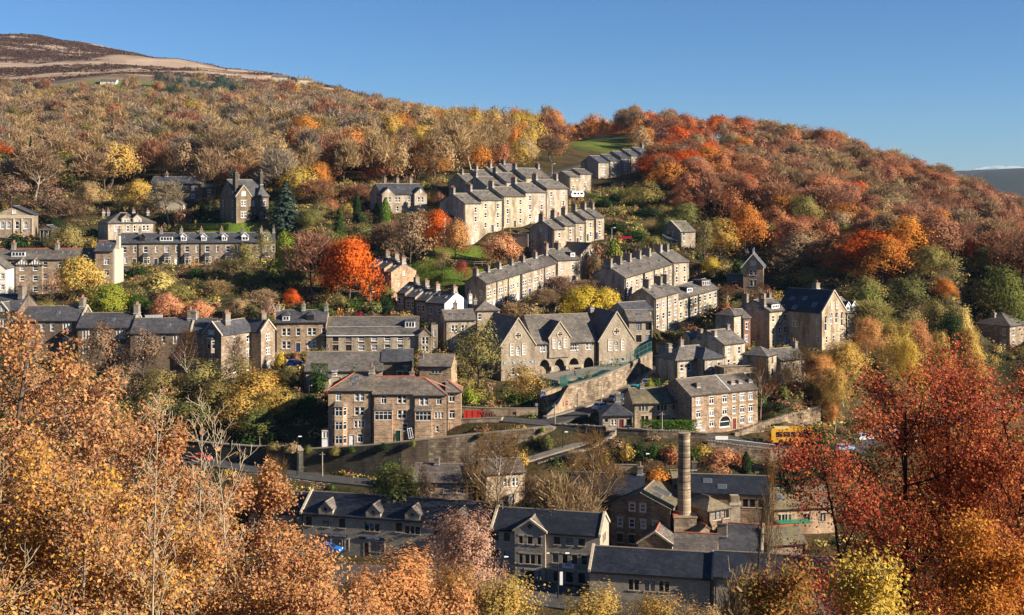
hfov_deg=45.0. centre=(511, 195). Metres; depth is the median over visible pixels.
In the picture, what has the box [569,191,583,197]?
caravan
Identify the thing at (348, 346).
window
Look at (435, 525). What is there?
window
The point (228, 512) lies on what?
broadleaf tree
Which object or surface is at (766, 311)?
house
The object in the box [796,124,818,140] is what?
woodland tree
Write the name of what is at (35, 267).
window
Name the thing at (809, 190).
woodland tree
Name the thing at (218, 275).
garden bush
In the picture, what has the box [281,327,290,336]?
window
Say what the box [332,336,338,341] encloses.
window
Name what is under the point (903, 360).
birch tree
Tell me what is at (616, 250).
garden bush
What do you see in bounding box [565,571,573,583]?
window
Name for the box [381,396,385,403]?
window
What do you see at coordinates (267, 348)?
window
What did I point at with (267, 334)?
window
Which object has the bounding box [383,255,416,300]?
terraced house
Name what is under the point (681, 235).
house
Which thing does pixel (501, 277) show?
terraced house
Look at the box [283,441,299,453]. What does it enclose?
garden bush
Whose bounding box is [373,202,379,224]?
cypress tree
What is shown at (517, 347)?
window
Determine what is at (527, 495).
broadleaf tree
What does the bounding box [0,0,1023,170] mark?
sky
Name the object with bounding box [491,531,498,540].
window
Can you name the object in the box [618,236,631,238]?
windbreak
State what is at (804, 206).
woodland tree
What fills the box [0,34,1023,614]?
ground
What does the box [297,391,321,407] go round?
garden bush
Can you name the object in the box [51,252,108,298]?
broadleaf tree
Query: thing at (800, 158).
woodland tree
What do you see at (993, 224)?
woodland tree
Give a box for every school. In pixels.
[326,316,437,352]
[479,306,635,380]
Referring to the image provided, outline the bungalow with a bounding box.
[100,79,118,84]
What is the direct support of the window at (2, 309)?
in the house at (24, 298)
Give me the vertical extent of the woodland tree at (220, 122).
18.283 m
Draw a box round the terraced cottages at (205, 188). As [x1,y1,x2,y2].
[150,171,220,200]
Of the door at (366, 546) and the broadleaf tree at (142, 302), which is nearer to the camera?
the door at (366, 546)
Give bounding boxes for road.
[143,456,376,487]
[221,564,691,614]
[487,416,627,434]
[539,359,654,424]
[546,163,580,176]
[683,430,865,452]
[769,399,1023,475]
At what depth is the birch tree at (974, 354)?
298.95 m
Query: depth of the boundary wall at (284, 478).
230.84 m
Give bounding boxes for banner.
[560,572,562,584]
[715,436,727,439]
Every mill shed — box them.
[670,456,696,488]
[690,473,769,525]
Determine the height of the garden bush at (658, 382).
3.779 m
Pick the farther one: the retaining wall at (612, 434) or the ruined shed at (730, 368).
the ruined shed at (730, 368)
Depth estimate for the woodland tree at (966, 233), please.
342.56 m
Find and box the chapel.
[0,205,39,236]
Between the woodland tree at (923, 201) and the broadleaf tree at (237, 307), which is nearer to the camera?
the broadleaf tree at (237, 307)
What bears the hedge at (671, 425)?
on the ground
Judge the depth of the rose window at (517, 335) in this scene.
280.94 m
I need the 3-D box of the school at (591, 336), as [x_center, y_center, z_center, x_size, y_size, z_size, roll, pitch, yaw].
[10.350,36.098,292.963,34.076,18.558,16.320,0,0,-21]
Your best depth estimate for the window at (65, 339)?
284.81 m
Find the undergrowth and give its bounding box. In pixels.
[0,174,1023,558]
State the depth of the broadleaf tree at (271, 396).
249.83 m
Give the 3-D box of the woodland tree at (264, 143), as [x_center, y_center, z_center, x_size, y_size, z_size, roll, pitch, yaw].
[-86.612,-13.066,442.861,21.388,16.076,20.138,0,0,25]
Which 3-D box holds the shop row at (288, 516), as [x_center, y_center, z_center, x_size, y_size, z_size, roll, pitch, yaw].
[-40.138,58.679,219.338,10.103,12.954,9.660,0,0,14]
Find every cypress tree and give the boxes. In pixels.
[353,194,361,220]
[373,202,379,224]
[379,197,390,223]
[741,451,750,472]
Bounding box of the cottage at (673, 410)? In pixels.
[668,393,677,428]
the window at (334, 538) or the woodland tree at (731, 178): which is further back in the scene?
the woodland tree at (731, 178)
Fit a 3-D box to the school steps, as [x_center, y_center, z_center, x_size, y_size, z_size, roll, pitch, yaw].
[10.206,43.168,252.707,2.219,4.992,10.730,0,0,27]
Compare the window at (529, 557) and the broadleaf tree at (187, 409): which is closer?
the window at (529, 557)
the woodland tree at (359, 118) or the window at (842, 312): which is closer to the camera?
the window at (842, 312)
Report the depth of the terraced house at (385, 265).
337.93 m
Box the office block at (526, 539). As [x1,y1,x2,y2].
[490,505,609,585]
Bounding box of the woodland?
[0,71,1023,272]
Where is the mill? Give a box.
[609,479,677,546]
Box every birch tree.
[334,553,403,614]
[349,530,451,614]
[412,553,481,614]
[417,498,521,614]
[472,571,550,614]
[555,578,634,614]
[613,581,685,614]
[672,594,725,614]
[793,351,848,388]
[804,336,878,406]
[808,366,854,434]
[845,315,892,373]
[865,319,930,383]
[880,339,930,405]
[892,313,935,375]
[923,329,955,406]
[928,323,1003,395]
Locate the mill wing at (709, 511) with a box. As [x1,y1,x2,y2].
[691,493,732,531]
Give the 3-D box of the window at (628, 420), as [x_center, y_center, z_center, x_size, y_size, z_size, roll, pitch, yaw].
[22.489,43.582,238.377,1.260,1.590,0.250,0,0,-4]
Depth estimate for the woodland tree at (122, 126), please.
535.41 m
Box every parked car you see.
[189,452,211,461]
[286,359,302,366]
[317,542,342,553]
[592,402,609,409]
[607,393,623,400]
[832,443,854,449]
[853,432,873,440]
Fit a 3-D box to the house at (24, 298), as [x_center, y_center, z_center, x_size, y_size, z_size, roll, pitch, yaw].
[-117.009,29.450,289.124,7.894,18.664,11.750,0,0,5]
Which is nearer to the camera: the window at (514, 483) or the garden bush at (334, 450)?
the window at (514, 483)
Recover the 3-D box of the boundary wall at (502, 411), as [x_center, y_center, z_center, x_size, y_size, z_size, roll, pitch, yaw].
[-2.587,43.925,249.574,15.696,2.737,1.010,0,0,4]
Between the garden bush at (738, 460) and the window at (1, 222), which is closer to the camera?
the garden bush at (738, 460)
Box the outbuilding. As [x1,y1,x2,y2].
[417,350,457,385]
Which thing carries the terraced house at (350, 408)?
on the ground
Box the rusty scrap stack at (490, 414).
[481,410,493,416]
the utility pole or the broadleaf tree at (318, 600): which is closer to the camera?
the broadleaf tree at (318, 600)
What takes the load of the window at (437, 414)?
in the terraced house at (429, 408)
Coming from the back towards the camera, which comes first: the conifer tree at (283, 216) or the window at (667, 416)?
the conifer tree at (283, 216)
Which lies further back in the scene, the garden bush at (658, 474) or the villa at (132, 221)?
the villa at (132, 221)
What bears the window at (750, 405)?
in the corner block at (715, 403)
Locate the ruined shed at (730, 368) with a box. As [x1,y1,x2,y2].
[714,364,756,383]
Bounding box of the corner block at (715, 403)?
[664,372,758,432]
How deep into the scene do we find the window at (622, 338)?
290.43 m
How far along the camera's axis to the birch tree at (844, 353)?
259.79 m
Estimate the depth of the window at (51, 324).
284.60 m
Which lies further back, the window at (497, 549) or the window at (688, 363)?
the window at (688, 363)
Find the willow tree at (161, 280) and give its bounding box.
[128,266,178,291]
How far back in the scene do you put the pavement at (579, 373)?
277.12 m
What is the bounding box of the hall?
[780,280,858,352]
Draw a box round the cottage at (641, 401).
[623,380,670,428]
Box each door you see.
[295,342,300,351]
[348,434,354,444]
[363,541,370,555]
[394,429,400,440]
[396,370,402,375]
[403,544,410,555]
[407,428,412,438]
[516,291,519,299]
[618,418,624,427]
[732,417,736,428]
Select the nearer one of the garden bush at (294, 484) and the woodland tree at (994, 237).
the garden bush at (294, 484)
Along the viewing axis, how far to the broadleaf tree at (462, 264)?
337.86 m
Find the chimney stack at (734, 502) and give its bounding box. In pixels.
[728,494,740,521]
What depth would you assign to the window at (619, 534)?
213.57 m
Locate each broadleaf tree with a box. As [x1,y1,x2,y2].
[0,173,32,206]
[0,300,147,594]
[0,332,49,379]
[0,357,267,614]
[0,386,26,421]
[0,423,194,614]
[0,462,176,614]
[0,489,250,614]
[4,367,63,399]
[15,169,69,193]
[24,184,68,223]
[36,298,53,305]
[37,196,92,218]
[38,270,64,302]
[40,223,87,247]
[40,401,77,441]
[45,215,67,227]
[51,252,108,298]
[52,366,106,402]
[73,178,108,210]
[74,319,126,382]
[78,282,138,311]
[87,139,145,187]
[87,392,141,441]
[89,362,141,399]
[109,325,166,380]
[110,196,140,212]
[113,178,153,208]
[117,471,247,596]
[123,292,152,311]
[127,387,182,429]
[132,198,170,215]
[140,364,184,398]
[143,511,385,614]
[145,179,188,220]
[147,455,304,612]
[148,290,184,316]
[152,282,194,301]
[159,398,218,435]
[167,301,190,316]
[173,356,230,394]
[174,299,216,317]
[186,378,235,411]
[187,204,211,219]
[190,278,209,291]
[191,513,339,614]
[198,392,264,432]
[199,279,234,295]
[211,353,255,392]
[213,365,290,420]
[216,256,240,274]
[220,273,244,288]
[223,241,256,271]
[226,296,256,318]
[231,547,389,614]
[237,403,281,436]
[240,286,282,307]
[241,304,260,319]
[243,271,272,287]
[244,382,297,414]
[254,229,274,260]
[256,310,275,324]
[259,451,293,527]
[264,296,276,325]
[267,201,273,217]
[270,163,333,200]
[271,229,303,285]
[272,266,309,288]
[274,388,301,406]
[276,228,345,300]
[280,366,304,386]
[282,287,303,305]
[288,301,312,309]
[295,177,338,202]
[295,207,324,231]
[309,200,330,218]
[311,233,391,302]
[312,197,340,209]
[315,237,356,293]
[317,277,344,292]
[319,229,343,245]
[325,292,348,309]
[332,578,471,614]
[333,202,352,216]
[334,579,479,614]
[337,184,371,202]
[346,218,373,238]
[352,281,379,294]
[357,220,420,248]
[359,228,403,252]
[363,458,421,503]
[374,284,396,299]
[379,207,441,266]
[409,209,452,251]
[414,460,436,499]
[426,189,443,202]
[429,192,445,204]
[432,250,456,273]
[434,217,471,260]
[439,315,508,386]
[453,259,471,281]
[453,463,482,499]
[474,230,522,264]
[502,300,534,317]
[504,359,554,399]
[517,474,541,507]
[524,470,586,512]
[527,287,563,311]
[537,274,579,296]
[551,284,607,313]
[562,448,591,462]
[564,477,610,520]
[574,279,603,291]
[581,254,603,272]
[587,286,620,309]
[601,462,630,480]
[603,209,623,215]
[614,179,665,207]
[614,183,636,200]
[628,221,647,233]
[636,235,662,254]
[641,193,671,209]
[650,217,691,238]
[652,203,674,222]
[661,191,695,210]
[663,200,700,223]
[691,218,714,261]
[698,447,734,473]
[699,256,723,276]
[700,216,743,260]
[710,558,769,614]
[719,547,829,614]
[722,198,773,258]
[748,222,780,249]
[757,462,774,473]
[763,227,828,275]
[777,361,809,391]
[777,414,843,488]
[804,382,823,405]
[805,233,831,259]
[806,526,939,614]
[815,260,847,275]
[821,400,840,424]
[825,255,863,275]
[837,270,891,306]
[847,296,866,329]
[851,296,906,355]
[854,282,883,349]
[881,275,938,317]
[884,301,928,370]
[916,291,950,336]
[920,493,1023,614]
[927,278,960,298]
[934,300,970,399]
[951,298,975,333]
[954,321,991,401]
[965,247,996,270]
[976,254,1023,335]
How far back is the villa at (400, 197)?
399.08 m
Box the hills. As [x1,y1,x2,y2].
[954,168,1023,196]
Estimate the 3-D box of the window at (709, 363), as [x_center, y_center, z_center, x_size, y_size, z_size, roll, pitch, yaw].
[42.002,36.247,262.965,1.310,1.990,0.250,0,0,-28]
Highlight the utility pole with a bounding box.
[659,412,664,428]
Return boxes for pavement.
[538,362,627,383]
[543,369,654,418]
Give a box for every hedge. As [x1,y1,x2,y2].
[177,223,228,230]
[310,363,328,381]
[640,419,696,431]
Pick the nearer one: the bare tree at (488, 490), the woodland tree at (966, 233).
the bare tree at (488, 490)
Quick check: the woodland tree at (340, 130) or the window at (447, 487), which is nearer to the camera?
the window at (447, 487)
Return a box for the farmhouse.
[295,75,312,84]
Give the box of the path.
[525,441,590,463]
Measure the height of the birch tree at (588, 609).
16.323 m
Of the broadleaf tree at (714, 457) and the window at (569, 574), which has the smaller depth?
the window at (569, 574)
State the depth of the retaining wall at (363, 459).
236.29 m
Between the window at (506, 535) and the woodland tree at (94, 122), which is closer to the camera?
the window at (506, 535)
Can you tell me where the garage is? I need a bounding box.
[154,199,188,212]
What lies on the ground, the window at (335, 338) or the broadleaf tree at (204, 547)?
the broadleaf tree at (204, 547)
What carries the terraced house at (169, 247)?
on the ground
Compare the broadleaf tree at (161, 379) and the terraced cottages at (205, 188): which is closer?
the broadleaf tree at (161, 379)
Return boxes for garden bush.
[0,230,35,247]
[86,238,96,247]
[124,265,151,276]
[173,204,193,223]
[184,266,206,277]
[198,213,220,222]
[200,428,226,442]
[205,269,229,279]
[229,431,263,450]
[233,268,257,280]
[238,426,264,439]
[249,212,264,221]
[259,425,287,442]
[261,253,283,275]
[261,408,291,425]
[263,272,283,283]
[263,441,282,450]
[273,344,285,369]
[278,401,305,419]
[281,372,298,384]
[281,483,302,490]
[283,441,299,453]
[293,351,300,360]
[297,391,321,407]
[299,365,304,381]
[303,444,313,453]
[310,301,335,315]
[310,373,329,393]
[328,445,340,455]
[337,297,368,309]
[347,292,377,304]
[347,444,354,452]
[362,300,382,312]
[371,290,396,307]
[379,300,396,313]
[379,442,389,450]
[395,244,424,255]
[408,439,416,446]
[457,360,469,381]
[462,383,479,405]
[470,381,490,397]
[505,389,522,404]
[506,299,541,318]
[514,448,529,466]
[517,390,541,405]
[540,430,555,449]
[585,239,605,279]
[587,197,615,207]
[594,447,616,467]
[604,221,630,231]
[605,239,620,257]
[606,192,622,201]
[610,238,623,263]
[613,440,638,460]
[620,199,647,206]
[620,229,650,242]
[628,440,648,460]
[629,206,664,216]
[643,443,661,459]
[644,236,669,243]
[645,377,653,386]
[645,465,671,483]
[650,375,663,386]
[656,443,677,458]
[657,443,677,464]
[689,272,697,281]
[690,444,701,462]
[693,442,712,460]
[697,318,715,330]
[708,268,726,287]
[714,300,733,311]
[715,447,737,464]
[729,252,744,272]
[730,450,744,466]
[758,383,780,397]
[758,393,769,406]
[773,281,792,290]
[773,384,790,398]
[783,282,806,292]
[785,377,806,392]
[804,282,828,289]
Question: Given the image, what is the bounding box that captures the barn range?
[304,344,382,391]
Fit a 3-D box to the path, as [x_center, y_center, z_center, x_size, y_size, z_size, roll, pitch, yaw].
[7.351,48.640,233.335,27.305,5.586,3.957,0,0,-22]
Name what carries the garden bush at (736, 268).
on the ground
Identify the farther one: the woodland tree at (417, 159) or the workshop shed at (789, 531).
the woodland tree at (417, 159)
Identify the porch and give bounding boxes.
[322,428,328,446]
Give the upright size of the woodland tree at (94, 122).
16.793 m
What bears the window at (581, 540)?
in the office block at (526, 539)
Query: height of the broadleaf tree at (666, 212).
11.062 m
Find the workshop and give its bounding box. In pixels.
[770,485,836,533]
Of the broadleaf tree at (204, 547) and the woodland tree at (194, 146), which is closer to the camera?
the broadleaf tree at (204, 547)
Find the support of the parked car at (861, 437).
on the road at (861, 444)
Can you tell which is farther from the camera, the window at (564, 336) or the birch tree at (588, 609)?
the window at (564, 336)
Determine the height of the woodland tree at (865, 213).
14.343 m
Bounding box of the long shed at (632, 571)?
[588,543,848,614]
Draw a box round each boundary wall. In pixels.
[173,462,328,483]
[462,406,537,415]
[707,440,795,460]
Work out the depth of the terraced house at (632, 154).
473.14 m
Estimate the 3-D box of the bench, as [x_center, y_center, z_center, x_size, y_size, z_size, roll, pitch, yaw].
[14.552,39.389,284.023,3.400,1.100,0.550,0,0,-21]
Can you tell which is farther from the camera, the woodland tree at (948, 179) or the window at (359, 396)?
the woodland tree at (948, 179)
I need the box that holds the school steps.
[546,397,559,413]
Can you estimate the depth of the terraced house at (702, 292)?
324.58 m
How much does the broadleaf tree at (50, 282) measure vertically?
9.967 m
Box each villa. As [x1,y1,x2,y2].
[97,207,155,240]
[219,170,269,223]
[369,176,427,212]
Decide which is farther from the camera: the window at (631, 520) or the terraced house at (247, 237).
the terraced house at (247, 237)
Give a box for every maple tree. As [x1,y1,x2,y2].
[751,417,960,614]
[786,344,1023,614]
[800,326,1023,614]
[930,356,1023,610]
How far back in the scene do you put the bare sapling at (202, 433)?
25.88 m
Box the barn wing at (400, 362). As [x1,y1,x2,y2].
[380,348,413,375]
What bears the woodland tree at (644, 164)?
on the ground
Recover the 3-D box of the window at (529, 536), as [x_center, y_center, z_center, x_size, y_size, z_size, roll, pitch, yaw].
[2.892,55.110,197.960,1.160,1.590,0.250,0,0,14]
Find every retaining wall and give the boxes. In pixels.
[150,436,303,471]
[303,425,555,476]
[537,429,615,463]
[539,387,561,402]
[546,386,567,414]
[554,423,606,435]
[566,352,651,409]
[616,427,707,440]
[733,405,820,435]
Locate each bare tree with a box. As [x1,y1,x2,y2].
[160,325,212,388]
[224,332,258,382]
[445,422,536,521]
[546,425,629,512]
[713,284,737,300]
[735,486,780,614]
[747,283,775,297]
[747,354,784,418]
[747,435,785,603]
[780,343,822,388]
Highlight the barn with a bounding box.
[271,74,287,80]
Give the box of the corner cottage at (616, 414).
[597,393,634,429]
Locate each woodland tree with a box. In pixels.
[0,137,16,151]
[0,141,15,185]
[7,143,75,199]
[34,133,84,185]
[35,130,68,144]
[38,119,71,129]
[50,148,93,191]
[53,138,96,185]
[76,117,105,127]
[82,142,121,190]
[103,122,138,133]
[112,125,138,170]
[119,131,156,180]
[127,113,144,121]
[147,125,173,165]
[156,129,190,170]
[160,132,216,175]
[168,108,203,124]
[169,129,207,171]
[194,105,224,120]
[194,126,238,156]
[200,118,240,137]
[207,156,249,188]
[209,124,243,136]
[222,146,263,178]
[223,131,264,177]
[239,136,267,174]
[242,125,265,139]
[250,168,291,196]
[251,144,300,199]
[257,137,297,152]
[258,135,286,145]
[265,117,294,136]
[279,126,311,150]
[285,110,325,130]
[285,148,308,167]
[298,109,317,119]
[306,155,341,181]
[306,159,335,186]
[309,112,343,129]
[313,124,337,157]
[316,130,362,181]
[323,126,357,136]
[346,112,387,135]
[355,155,404,180]
[373,111,406,134]
[388,124,425,178]
[397,124,414,138]
[405,128,453,178]
[405,137,453,177]
[408,118,432,137]
[409,133,435,168]
[428,109,443,117]
[444,111,475,128]
[452,126,495,169]
[465,114,485,124]
[477,116,517,163]
[495,117,519,158]
[503,109,537,127]
[503,136,538,165]
[519,108,546,138]
[534,133,580,161]
[632,152,680,176]
[637,143,683,161]
[640,160,687,188]
[655,108,677,118]
[665,186,706,211]
[666,140,689,154]
[668,139,681,147]
[671,148,714,174]
[671,157,715,186]
[678,155,714,186]
[694,144,725,168]
[698,141,719,149]
[698,169,764,204]
[706,145,734,162]
[714,163,738,199]
[715,153,758,170]
[717,130,745,147]
[724,175,766,210]
[726,159,777,181]
[729,115,758,128]
[730,135,756,147]
[732,142,749,154]
[732,159,762,177]
[751,179,802,210]
[752,203,794,244]
[759,125,774,145]
[759,156,809,183]
[760,217,825,255]
[764,193,795,218]
[765,162,804,179]
[779,142,817,157]
[780,189,831,227]
[789,213,822,231]
[793,175,831,214]
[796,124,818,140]
[796,185,836,209]
[800,143,825,155]
[801,125,848,151]
[803,235,857,270]
[804,168,838,184]
[805,182,861,213]
[806,171,844,213]
[810,138,832,145]
[815,209,853,230]
[817,232,854,264]
[818,220,852,236]
[820,202,861,222]
[820,227,909,274]
[822,231,864,262]
[828,164,849,177]
[838,201,869,218]
[839,181,864,198]
[841,193,888,223]
[845,208,880,231]
[847,172,884,188]
[850,217,875,234]
[850,235,915,283]
[851,209,886,221]
[855,155,890,182]
[861,183,912,203]
[865,206,917,257]
[874,150,895,157]
[874,181,911,192]
[875,210,937,266]
[877,201,918,212]
[882,160,925,182]
[882,191,906,203]
[889,201,928,220]
[889,202,924,220]
[901,241,962,278]
[904,167,940,185]
[906,159,929,181]
[908,209,965,258]
[911,191,942,209]
[912,179,956,192]
[918,207,953,222]
[924,172,959,188]
[926,187,964,205]
[936,227,978,253]
[942,206,983,253]
[943,220,983,258]
[950,219,993,252]
[957,216,1011,262]
[964,277,1018,315]
[967,213,1023,262]
[969,227,1020,265]
[976,195,1006,220]
[991,231,1023,285]
[1001,219,1023,262]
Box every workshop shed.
[636,521,673,548]
[673,531,718,551]
[688,520,718,546]
[717,517,764,551]
[758,524,806,554]
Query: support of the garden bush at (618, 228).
on the ground
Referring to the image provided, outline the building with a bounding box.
[682,331,704,344]
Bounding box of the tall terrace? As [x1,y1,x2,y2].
[0,240,94,293]
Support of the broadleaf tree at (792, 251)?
on the ground
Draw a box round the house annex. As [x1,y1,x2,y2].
[608,300,653,329]
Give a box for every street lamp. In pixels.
[297,436,301,475]
[546,552,569,597]
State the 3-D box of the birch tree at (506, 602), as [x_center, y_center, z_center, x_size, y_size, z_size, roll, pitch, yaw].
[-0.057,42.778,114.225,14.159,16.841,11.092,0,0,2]
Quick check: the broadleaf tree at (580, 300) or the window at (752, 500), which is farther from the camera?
the broadleaf tree at (580, 300)
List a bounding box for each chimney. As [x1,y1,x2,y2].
[229,164,232,178]
[672,432,697,532]
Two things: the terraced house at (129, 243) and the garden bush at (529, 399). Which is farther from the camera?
the terraced house at (129, 243)
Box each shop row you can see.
[248,490,308,549]
[300,489,505,567]
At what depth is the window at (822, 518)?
217.73 m
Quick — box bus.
[768,426,822,442]
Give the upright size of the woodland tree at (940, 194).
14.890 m
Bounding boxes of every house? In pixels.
[0,255,14,293]
[0,282,38,351]
[15,294,91,360]
[76,301,141,367]
[94,236,123,283]
[117,226,138,265]
[130,306,193,373]
[137,226,159,265]
[159,226,180,265]
[179,226,200,264]
[187,308,275,379]
[199,226,220,264]
[220,226,241,262]
[241,226,260,260]
[260,226,275,260]
[275,301,301,356]
[300,301,329,352]
[326,363,375,445]
[367,249,389,293]
[372,368,414,443]
[374,251,399,296]
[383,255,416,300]
[396,274,420,314]
[404,278,430,315]
[412,457,474,499]
[413,377,447,438]
[414,281,440,321]
[425,284,467,323]
[432,185,481,244]
[438,299,476,353]
[445,379,463,431]
[449,167,472,192]
[464,170,505,192]
[464,266,497,306]
[465,182,503,237]
[467,291,500,343]
[468,163,490,175]
[476,457,525,505]
[483,263,509,307]
[484,161,503,174]
[486,179,525,229]
[491,166,525,185]
[495,260,521,302]
[496,158,511,171]
[507,256,532,299]
[509,175,546,224]
[510,161,549,181]
[518,253,544,290]
[529,211,565,252]
[531,172,568,218]
[531,247,557,287]
[537,240,580,282]
[549,208,575,244]
[558,171,580,192]
[560,205,586,241]
[564,241,596,280]
[570,168,592,191]
[570,202,595,241]
[571,461,645,540]
[580,155,609,178]
[580,200,604,239]
[591,256,634,301]
[600,154,620,177]
[609,151,630,175]
[613,253,644,291]
[620,149,640,172]
[621,309,652,357]
[622,250,653,284]
[628,279,666,331]
[630,142,649,170]
[632,248,663,275]
[642,245,673,285]
[653,337,725,383]
[654,241,689,285]
[654,274,678,331]
[661,220,695,248]
[673,285,688,329]
[676,283,698,325]
[686,281,707,315]
[690,324,745,364]
[692,278,718,309]
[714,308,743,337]
[733,308,751,346]
[739,290,786,347]
[740,346,778,387]
[769,338,805,385]
[975,309,1023,349]
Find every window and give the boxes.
[0,221,4,228]
[0,305,4,311]
[0,319,5,327]
[6,221,10,228]
[15,221,19,228]
[19,265,24,270]
[19,275,24,281]
[23,221,27,228]
[32,265,37,270]
[32,275,38,281]
[32,286,38,291]
[49,323,54,331]
[62,322,71,331]
[62,337,71,346]
[82,329,91,338]
[103,258,109,264]
[104,269,109,276]
[116,329,125,338]
[116,344,125,353]
[141,253,149,265]
[143,246,147,252]
[162,253,170,265]
[164,245,168,252]
[172,335,181,343]
[182,253,191,264]
[184,245,189,252]
[202,253,211,264]
[204,245,209,252]
[206,335,215,352]
[208,329,214,336]
[208,354,214,362]
[223,253,232,261]
[240,200,246,206]
[240,211,246,217]
[259,208,266,221]
[261,200,265,205]
[262,252,269,260]
[266,333,270,341]
[266,346,270,354]
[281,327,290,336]
[281,340,290,349]
[290,516,296,525]
[295,327,300,335]
[305,515,312,526]
[307,327,316,335]
[307,340,316,348]
[321,327,326,335]
[322,430,328,438]
[322,520,329,527]
[330,537,344,549]
[331,401,347,445]
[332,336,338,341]
[332,344,338,350]
[335,392,341,401]
[338,518,345,528]
[342,538,348,550]
[345,336,351,341]
[345,344,351,350]
[353,419,365,427]
[354,392,364,401]
[354,406,364,415]
[356,433,363,442]
[358,336,364,341]
[358,344,364,350]
[364,519,379,532]
[368,540,384,552]
[371,336,377,341]
[371,344,377,350]
[373,404,393,442]
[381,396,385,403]
[384,336,390,341]
[384,343,390,348]
[395,522,402,532]
[396,336,402,341]
[396,343,403,348]
[396,409,406,419]
[397,396,406,403]
[402,422,408,431]
[403,365,408,371]
[404,523,420,534]
[408,543,424,555]
[414,405,432,438]
[418,397,428,405]
[421,336,428,344]
[421,345,428,352]
[431,368,441,373]
[432,524,440,535]
[433,411,443,418]
[436,397,441,405]
[442,485,450,493]
[448,394,455,402]
[448,409,455,418]
[450,324,457,331]
[450,335,457,343]
[456,485,463,494]
[460,324,466,331]
[487,289,491,297]
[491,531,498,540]
[491,548,499,558]
[498,286,503,294]
[498,296,502,304]
[503,532,510,541]
[503,549,510,559]
[503,567,510,576]
[504,476,510,487]
[507,493,514,504]
[510,343,513,355]
[511,476,518,487]
[514,332,521,339]
[516,345,519,355]
[518,534,523,544]
[518,552,523,564]
[522,343,526,355]
[524,552,535,564]
[524,568,535,579]
[526,535,533,544]
[536,535,541,545]
[536,553,541,565]
[537,569,541,580]
[551,552,558,563]
[552,337,555,348]
[552,570,560,582]
[553,535,560,545]
[557,331,562,337]
[558,339,561,349]
[561,552,567,563]
[563,336,566,348]
[565,536,573,546]
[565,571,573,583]
[571,553,577,564]
[577,571,585,584]
[578,537,585,546]
[581,554,587,565]
[610,418,616,425]
[612,167,616,173]
[613,327,619,334]
[614,340,618,350]
[616,516,623,527]
[616,532,623,542]
[621,338,624,350]
[625,418,630,425]
[628,501,635,511]
[628,517,635,528]
[628,533,635,544]
[628,577,639,591]
[635,322,641,330]
[635,334,641,342]
[637,405,648,411]
[639,502,646,512]
[639,518,646,529]
[640,414,648,422]
[643,578,655,592]
[645,322,650,330]
[645,334,650,342]
[651,519,658,525]
[656,404,667,410]
[656,414,664,422]
[658,579,669,593]
[665,414,670,422]
[679,363,683,371]
[687,362,691,371]
[695,396,701,406]
[695,408,701,418]
[695,420,702,428]
[707,361,711,370]
[708,395,714,404]
[708,407,714,416]
[708,418,714,427]
[718,415,731,428]
[722,394,727,403]
[722,406,727,415]
[727,346,730,355]
[732,393,736,402]
[732,405,736,414]
[737,345,740,354]
[739,392,745,401]
[739,404,745,413]
[739,414,744,423]
[742,497,748,507]
[748,391,753,400]
[748,403,753,412]
[748,413,753,422]
[749,279,756,286]
[749,498,755,507]
[757,498,763,507]
[778,513,783,519]
[784,513,791,519]
[792,320,797,326]
[803,512,809,519]
[819,511,826,521]
[824,315,827,331]
[841,311,843,326]
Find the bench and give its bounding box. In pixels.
[568,364,581,369]
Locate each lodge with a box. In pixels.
[38,224,58,240]
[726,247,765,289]
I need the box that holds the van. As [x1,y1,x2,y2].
[656,340,673,352]
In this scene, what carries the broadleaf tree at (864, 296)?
on the ground
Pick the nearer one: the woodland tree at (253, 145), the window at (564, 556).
the window at (564, 556)
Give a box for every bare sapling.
[0,447,71,614]
[106,387,180,614]
[170,412,223,614]
[181,389,275,614]
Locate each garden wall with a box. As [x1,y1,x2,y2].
[0,237,54,247]
[461,417,503,423]
[505,233,527,246]
[606,464,765,473]
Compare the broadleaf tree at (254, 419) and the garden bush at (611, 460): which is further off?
the broadleaf tree at (254, 419)
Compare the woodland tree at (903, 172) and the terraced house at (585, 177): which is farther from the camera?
the woodland tree at (903, 172)
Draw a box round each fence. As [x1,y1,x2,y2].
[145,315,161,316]
[542,375,566,387]
[567,341,651,384]
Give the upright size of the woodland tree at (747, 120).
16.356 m
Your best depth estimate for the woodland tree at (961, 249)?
376.16 m
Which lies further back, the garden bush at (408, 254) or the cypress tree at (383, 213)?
the cypress tree at (383, 213)
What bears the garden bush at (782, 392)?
on the ground
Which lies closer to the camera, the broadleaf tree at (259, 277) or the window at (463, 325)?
the window at (463, 325)
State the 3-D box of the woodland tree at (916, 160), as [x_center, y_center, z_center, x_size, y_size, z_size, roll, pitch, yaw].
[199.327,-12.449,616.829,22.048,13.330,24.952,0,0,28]
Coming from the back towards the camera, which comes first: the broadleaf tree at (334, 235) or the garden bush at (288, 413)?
the broadleaf tree at (334, 235)
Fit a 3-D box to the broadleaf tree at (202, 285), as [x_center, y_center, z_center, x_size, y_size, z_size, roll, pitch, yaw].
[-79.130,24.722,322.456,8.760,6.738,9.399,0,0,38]
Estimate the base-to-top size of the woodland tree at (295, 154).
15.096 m
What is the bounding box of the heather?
[0,33,371,96]
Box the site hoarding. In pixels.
[464,410,483,417]
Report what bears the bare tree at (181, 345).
on the ground
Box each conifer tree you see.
[264,181,303,230]
[331,207,347,239]
[773,460,794,493]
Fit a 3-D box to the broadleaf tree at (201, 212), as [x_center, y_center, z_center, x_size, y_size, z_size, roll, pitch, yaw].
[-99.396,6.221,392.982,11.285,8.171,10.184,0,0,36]
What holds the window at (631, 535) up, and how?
in the mill
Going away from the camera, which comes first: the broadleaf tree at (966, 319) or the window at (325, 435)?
the window at (325, 435)

